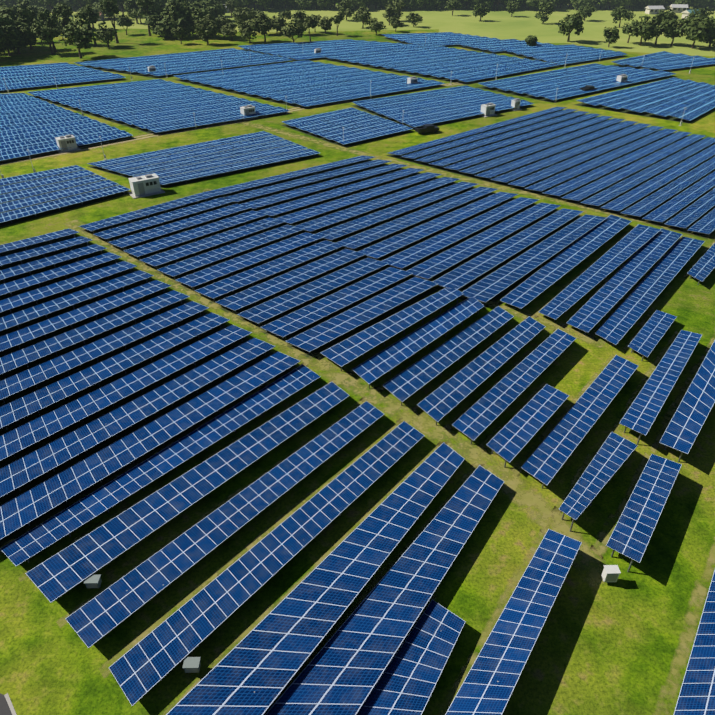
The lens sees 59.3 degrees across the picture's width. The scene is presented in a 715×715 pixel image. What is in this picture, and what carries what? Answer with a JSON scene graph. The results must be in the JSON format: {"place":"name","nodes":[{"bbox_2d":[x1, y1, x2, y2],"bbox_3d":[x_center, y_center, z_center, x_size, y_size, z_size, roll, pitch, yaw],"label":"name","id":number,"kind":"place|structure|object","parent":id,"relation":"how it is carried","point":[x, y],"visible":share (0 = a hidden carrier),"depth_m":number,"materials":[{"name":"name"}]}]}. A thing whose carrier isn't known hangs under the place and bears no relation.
{"place":"outdoors","nodes":[
{"label":"outdoors","id":0,"kind":"place"},
{"bbox_2d":[0,694,11,714],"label":"road asphalt","id":1,"kind":"structure","parent":0,"point":[4,708],"depth_m":38.88,"materials":[{"name":"grey asphalt"}]},
{"bbox_2d":[13,4,438,31],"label":"pasture","id":2,"kind":"structure","parent":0,"point":[430,20],"depth_m":304.12,"materials":[{"name":"green plant"}]},
{"bbox_2d":[0,81,475,165],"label":"dirt path","id":3,"kind":"structure","parent":0,"point":[195,129],"depth_m":142.23,"materials":[{"name":"brown soil"}]},
{"bbox_2d":[65,220,604,586],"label":"dirt path","id":4,"kind":"structure","parent":0,"point":[527,499],"depth_m":60.60,"materials":[{"name":"brown soil"}]},
{"bbox_2d":[0,2,714,714],"bbox_3d":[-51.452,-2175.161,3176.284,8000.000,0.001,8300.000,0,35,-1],"label":"ground","id":5,"kind":"structure","parent":0,"point":[608,648],"depth_m":51.38,"materials":[{"name":"green plant"}]},
{"bbox_2d":[4,693,16,714],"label":"road verge kerb","id":6,"kind":"structure","parent":5,"relation":"on","point":[9,702],"depth_m":39.03,"materials":[{"name":"concrete"}]},
{"bbox_2d":[0,78,124,92],"bbox_3d":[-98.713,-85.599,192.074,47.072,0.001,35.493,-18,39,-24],"label":"supports","id":7,"kind":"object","parent":5,"relation":"on","point":[59,85],"depth_m":182.86,"materials":[{"name":"grey metal"}]},
{"bbox_2d":[0,63,125,91],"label":"solar panels","id":8,"kind":"object","parent":7,"relation":"on","point":[25,76],"visible":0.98,"depth_m":189.11,"materials":[{"name":"blue glass"}]},
{"bbox_2d":[0,170,127,226],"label":"ground soil","id":9,"kind":"structure","parent":5,"relation":"on","point":[50,212],"depth_m":107.80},
{"bbox_2d":[0,165,130,222],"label":"solar panels","id":10,"kind":"object","parent":9,"relation":"on","point":[39,208],"visible":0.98,"depth_m":110.50,"materials":[{"name":"blue glass"}]},
{"bbox_2d":[0,137,133,162],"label":"supports","id":11,"kind":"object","parent":5,"relation":"on","point":[56,153],"depth_m":130.73,"materials":[{"name":"grey metal"}]},
{"bbox_2d":[0,93,132,161],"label":"solar panels","id":12,"kind":"object","parent":11,"relation":"on","point":[32,125],"visible":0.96,"depth_m":142.63,"materials":[{"name":"blue glass"}]},
{"bbox_2d":[55,134,80,152],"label":"inverter station","id":13,"kind":"object","parent":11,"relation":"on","point":[66,142],"visible":0.96,"depth_m":130.80,"materials":[{"name":"white paint"}]},
{"bbox_2d":[83,575,101,587],"bbox_3d":[-19.130,16.366,45.596,1.020,0.990,0.720,0,35,-1],"label":"electrical box","id":14,"kind":"object","parent":5,"relation":"on","point":[93,581],"visible":0.98,"depth_m":45.27,"materials":[{"name":"grey paint"}]},
{"bbox_2d":[0,0,227,57],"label":"trees","id":15,"kind":"object","parent":5,"relation":"on","point":[18,31],"depth_m":235.92,"materials":[{"name":"green plant"}]},
{"bbox_2d":[128,173,164,198],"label":"inverter station","id":16,"kind":"object","parent":5,"relation":"on","point":[145,185],"visible":1,"depth_m":109.92,"materials":[{"name":"white paint"}]},
{"bbox_2d":[0,234,296,545],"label":"ground soil","id":17,"kind":"structure","parent":5,"relation":"on","point":[74,460],"depth_m":68.73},
{"bbox_2d":[0,228,299,539],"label":"solar panels","id":18,"kind":"object","parent":17,"relation":"on","point":[32,504],"visible":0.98,"depth_m":66.34,"materials":[{"name":"blue glass"}]},
{"bbox_2d":[32,95,289,134],"bbox_3d":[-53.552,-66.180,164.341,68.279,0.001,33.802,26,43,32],"label":"supports","id":19,"kind":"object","parent":5,"relation":"on","point":[104,118],"depth_m":153.61,"materials":[{"name":"grey metal"}]},
{"bbox_2d":[28,79,289,132],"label":"solar panels","id":20,"kind":"object","parent":19,"relation":"on","point":[158,105],"visible":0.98,"depth_m":161.00,"materials":[{"name":"blue glass"}]},
{"bbox_2d":[240,104,257,119],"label":"inverter station","id":21,"kind":"object","parent":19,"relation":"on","point":[248,109],"visible":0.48,"depth_m":152.10,"materials":[{"name":"white paint"}]},
{"bbox_2d":[84,61,286,77],"bbox_3d":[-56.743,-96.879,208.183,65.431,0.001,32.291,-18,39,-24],"label":"supports","id":22,"kind":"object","parent":5,"relation":"on","point":[124,72],"depth_m":200.79,"materials":[{"name":"grey metal"}]},
{"bbox_2d":[147,65,155,75],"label":"inverter station","id":23,"kind":"object","parent":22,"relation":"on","point":[152,68],"visible":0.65,"depth_m":193.78,"materials":[{"name":"white paint"}]},
{"bbox_2d":[74,48,290,76],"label":"solar panels","id":24,"kind":"object","parent":22,"relation":"on","point":[185,62],"visible":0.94,"depth_m":207.32,"materials":[{"name":"blue glass"}]},
{"bbox_2d":[182,657,200,672],"bbox_3d":[-10.627,19.925,40.514,1.020,0.990,0.720,0,35,-1],"label":"electrical box","id":25,"kind":"object","parent":5,"relation":"on","point":[191,664],"visible":1,"depth_m":40.23,"materials":[{"name":"grey paint"}]},
{"bbox_2d":[88,136,319,187],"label":"supports","id":26,"kind":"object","parent":5,"relation":"on","point":[214,175],"depth_m":122.40,"materials":[{"name":"grey metal"}]},
{"bbox_2d":[87,131,319,184],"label":"solar panels","id":27,"kind":"object","parent":26,"relation":"on","point":[209,164],"visible":0.94,"depth_m":125.78,"materials":[{"name":"blue glass"}]},
{"bbox_2d":[0,363,482,714],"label":"ground wear","id":28,"kind":"object","parent":5,"relation":"on","point":[190,595],"visible":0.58,"depth_m":49.55,"materials":[{"name":"green plant"}]},
{"bbox_2d":[0,364,503,714],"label":"solar panels","id":29,"kind":"object","parent":5,"relation":"on","point":[256,668],"visible":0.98,"depth_m":46.36,"materials":[{"name":"blue glass"}]},
{"bbox_2d":[80,197,437,358],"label":"ground soil","id":30,"kind":"structure","parent":5,"relation":"on","point":[379,318],"depth_m":86.79,"materials":[{"name":"black soil"}]},
{"bbox_2d":[79,192,437,353],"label":"solar panels","id":31,"kind":"object","parent":30,"relation":"on","point":[319,335],"visible":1,"depth_m":85.79,"materials":[{"name":"blue glass"}]},
{"bbox_2d":[238,49,328,61],"bbox_3d":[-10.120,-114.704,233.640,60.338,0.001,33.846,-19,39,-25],"label":"supports","id":32,"kind":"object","parent":5,"relation":"on","point":[312,59],"depth_m":217.87,"materials":[{"name":"grey metal"}]},
{"bbox_2d":[314,48,320,52],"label":"inverter station","id":33,"kind":"object","parent":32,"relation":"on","point":[317,50],"visible":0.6,"depth_m":219.92,"materials":[{"name":"white paint"}]},
{"bbox_2d":[239,39,418,60],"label":"solar panels","id":34,"kind":"object","parent":32,"relation":"on","point":[298,51],"visible":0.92,"depth_m":229.58,"materials":[{"name":"blue glass"}]},
{"bbox_2d":[171,0,422,43],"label":"trees","id":35,"kind":"object","parent":5,"relation":"on","point":[262,22],"depth_m":257.29,"materials":[{"name":"green plant"}]},
{"bbox_2d":[175,79,433,108],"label":"ground soil","id":36,"kind":"structure","parent":5,"relation":"on","point":[246,94],"depth_m":173.57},
{"bbox_2d":[175,60,444,106],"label":"solar panels","id":37,"kind":"object","parent":36,"relation":"on","point":[304,83],"visible":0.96,"depth_m":182.24,"materials":[{"name":"blue glass"}]},
{"bbox_2d":[407,76,417,83],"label":"inverter station","id":38,"kind":"object","parent":36,"relation":"on","point":[413,79],"visible":0.65,"depth_m":179.93,"materials":[{"name":"white paint"}]},
{"bbox_2d":[281,124,411,146],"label":"supports","id":39,"kind":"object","parent":5,"relation":"on","point":[340,144],"depth_m":139.65,"materials":[{"name":"grey metal"}]},
{"bbox_2d":[282,107,412,144],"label":"solar panels","id":40,"kind":"object","parent":39,"relation":"on","point":[357,125],"visible":0.98,"depth_m":144.68,"materials":[{"name":"blue glass"}]},
{"bbox_2d":[4,0,714,10],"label":"trees","id":41,"kind":"object","parent":5,"relation":"on","point":[355,4],"depth_m":329.38,"materials":[{"name":"green plant"}]},
{"bbox_2d":[214,160,596,308],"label":"ground soil","id":42,"kind":"structure","parent":5,"relation":"on","point":[489,272],"depth_m":102.41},
{"bbox_2d":[207,155,606,303],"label":"solar panel array","id":43,"kind":"object","parent":42,"relation":"on","point":[493,284],"visible":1,"depth_m":99.44,"materials":[{"name":"blue glass"}]},
{"bbox_2d":[384,38,461,46],"bbox_3d":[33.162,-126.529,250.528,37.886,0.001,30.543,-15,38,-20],"label":"supports","id":44,"kind":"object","parent":5,"relation":"on","point":[396,40],"depth_m":245.76,"materials":[{"name":"grey metal"}]},
{"bbox_2d":[382,32,499,45],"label":"solar panels","id":45,"kind":"object","parent":44,"relation":"on","point":[443,38],"visible":0.9,"depth_m":247.04,"materials":[{"name":"blue glass"}]},
{"bbox_2d":[415,124,438,134],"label":"pickup truck","id":46,"kind":"object","parent":5,"relation":"on","point":[423,129],"visible":1,"depth_m":141.53,"materials":[{"name":"grey paint"}]},
{"bbox_2d":[322,59,557,83],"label":"ground soil","id":47,"kind":"structure","parent":5,"relation":"on","point":[415,73],"depth_m":198.20,"materials":[{"name":"brown soil"}]},
{"bbox_2d":[323,45,556,83],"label":"solar panels","id":48,"kind":"object","parent":47,"relation":"on","point":[463,65],"visible":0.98,"depth_m":207.04,"materials":[{"name":"blue glass"}]},
{"bbox_2d":[352,105,533,129],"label":"ground soil","id":49,"kind":"structure","parent":5,"relation":"on","point":[434,124],"depth_m":154.38,"materials":[{"name":"brown soil"}]},
{"bbox_2d":[353,85,533,128],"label":"solar panels","id":50,"kind":"object","parent":49,"relation":"on","point":[433,106],"visible":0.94,"depth_m":160.71,"materials":[{"name":"blue glass"}]},
{"bbox_2d":[479,102,496,117],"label":"inverter station","id":51,"kind":"object","parent":49,"relation":"on","point":[488,110],"visible":0.98,"depth_m":154.00,"materials":[{"name":"white paint"}]},
{"bbox_2d":[509,98,521,110],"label":"inverter station","id":52,"kind":"object","parent":49,"relation":"on","point":[515,103],"visible":1,"depth_m":158.81,"materials":[{"name":"white paint"}]},
{"bbox_2d":[316,292,614,476],"bbox_3d":[12.871,0.147,69.614,26.578,0.001,24.378,29,44,35],"label":"ground wear","id":53,"kind":"object","parent":5,"relation":"on","point":[545,434],"visible":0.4,"depth_m":64.14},
{"bbox_2d":[321,288,637,487],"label":"solar panels","id":54,"kind":"object","parent":5,"relation":"on","point":[547,458],"visible":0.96,"depth_m":65.44,"materials":[{"name":"blue glass"}]},
{"bbox_2d":[456,46,508,53],"bbox_3d":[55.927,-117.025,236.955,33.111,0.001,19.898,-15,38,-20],"label":"supports","id":55,"kind":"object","parent":5,"relation":"on","point":[476,49],"depth_m":230.98,"materials":[{"name":"grey metal"}]},
{"bbox_2d":[456,39,552,52],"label":"solar panels","id":56,"kind":"object","parent":55,"relation":"on","point":[494,45],"visible":0.69,"depth_m":235.20,"materials":[{"name":"blue glass"}]},
{"bbox_2d":[386,110,714,238],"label":"ground soil","id":57,"kind":"structure","parent":5,"relation":"on","point":[489,180],"depth_m":123.88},
{"bbox_2d":[388,107,714,234],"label":"solar panels","id":58,"kind":"object","parent":57,"relation":"on","point":[690,214],"visible":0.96,"depth_m":123.86,"materials":[{"name":"blue glass"}]},
{"bbox_2d":[505,51,626,66],"bbox_3d":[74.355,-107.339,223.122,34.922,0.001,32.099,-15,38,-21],"label":"supports","id":59,"kind":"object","parent":5,"relation":"on","point":[531,58],"depth_m":216.34,"materials":[{"name":"grey metal"}]},
{"bbox_2d":[501,44,626,64],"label":"solar panels","id":60,"kind":"object","parent":59,"relation":"on","point":[558,54],"visible":1,"depth_m":220.46,"materials":[{"name":"blue glass"}]},
{"bbox_2d":[476,76,674,102],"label":"ground soil","id":61,"kind":"structure","parent":5,"relation":"on","point":[541,98],"depth_m":175.55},
{"bbox_2d":[478,63,674,100],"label":"solar panels","id":62,"kind":"object","parent":61,"relation":"on","point":[568,82],"visible":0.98,"depth_m":183.93,"materials":[{"name":"blue glass"}]},
{"bbox_2d":[579,85,596,93],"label":"pickup truck","id":63,"kind":"object","parent":61,"relation":"on","point":[588,87],"visible":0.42,"depth_m":174.37,"materials":[{"name":"grey paint"}]},
{"bbox_2d":[616,74,627,85],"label":"inverter station","id":64,"kind":"object","parent":61,"relation":"on","point":[622,78],"visible":0.71,"depth_m":182.14,"materials":[{"name":"white paint"}]},
{"bbox_2d":[439,327,714,714],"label":"ground wear","id":65,"kind":"object","parent":5,"relation":"on","point":[701,590],"visible":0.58,"depth_m":48.69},
{"bbox_2d":[445,330,714,714],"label":"solar panels","id":66,"kind":"object","parent":5,"relation":"on","point":[488,685],"visible":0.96,"depth_m":47.01,"materials":[{"name":"blue glass"}]},
{"bbox_2d":[495,215,714,349],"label":"supports","id":67,"kind":"object","parent":5,"relation":"on","point":[610,313],"visible":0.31,"depth_m":83.48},
{"bbox_2d":[500,215,714,360],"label":"solar panels","id":68,"kind":"object","parent":5,"relation":"on","point":[617,325],"visible":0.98,"depth_m":83.26,"materials":[{"name":"blue glass"}]},
{"bbox_2d":[601,565,620,581],"bbox_3d":[18.445,15.903,45.892,1.020,1.410,0.720,0,35,-1],"label":"inverter box","id":69,"kind":"object","parent":5,"relation":"on","point":[610,573],"visible":1,"depth_m":45.54,"materials":[{"name":"white paint"}]},
{"bbox_2d":[575,103,714,123],"bbox_3d":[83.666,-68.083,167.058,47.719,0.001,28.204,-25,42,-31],"label":"supports","id":70,"kind":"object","parent":5,"relation":"on","point":[646,114],"depth_m":156.74,"materials":[{"name":"grey metal"}]},
{"bbox_2d":[576,77,714,120],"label":"solar panels","id":71,"kind":"object","parent":70,"relation":"on","point":[674,96],"visible":0.98,"depth_m":165.13,"materials":[{"name":"blue glass"}]},
{"bbox_2d":[615,64,714,71],"bbox_3d":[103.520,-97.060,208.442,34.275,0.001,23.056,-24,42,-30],"label":"supports","id":72,"kind":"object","parent":5,"relation":"on","point":[669,70],"depth_m":204.80,"materials":[{"name":"grey metal"}]},
{"bbox_2d":[611,51,714,70],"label":"solar panels","id":73,"kind":"object","parent":72,"relation":"on","point":[663,60],"visible":1,"depth_m":207.86,"materials":[{"name":"blue glass"}]},
{"bbox_2d":[203,189,605,347],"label":"dirt path","id":74,"kind":"structure","parent":0,"point":[590,339],"depth_m":78.17,"materials":[{"name":"brown soil"}]},
{"bbox_2d":[237,120,714,238],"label":"dirt path","id":75,"kind":"structure","parent":0,"point":[524,192],"depth_m":114.62,"materials":[{"name":"brown soil"}]},
{"bbox_2d":[438,4,714,55],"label":"pasture","id":76,"kind":"structure","parent":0,"point":[520,24],"depth_m":276.75,"materials":[{"name":"green plant"}]},
{"bbox_2d":[445,0,714,47],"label":"trees","id":77,"kind":"object","parent":76,"relation":"on","point":[698,27],"depth_m":238.77,"materials":[{"name":"green plant"}]},
{"bbox_2d":[645,6,664,13],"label":"house","id":78,"kind":"structure","parent":0,"point":[652,10],"depth_m":317.00,"materials":[{"name":"white"}]},
{"bbox_2d":[670,4,688,12],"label":"house","id":79,"kind":"structure","parent":0,"point":[678,8],"depth_m":321.87,"materials":[{"name":"white"}]},
{"bbox_2d":[681,10,700,18],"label":"house","id":80,"kind":"structure","parent":0,"point":[685,13],"depth_m":302.18,"materials":[{"name":"white"}]}
]}

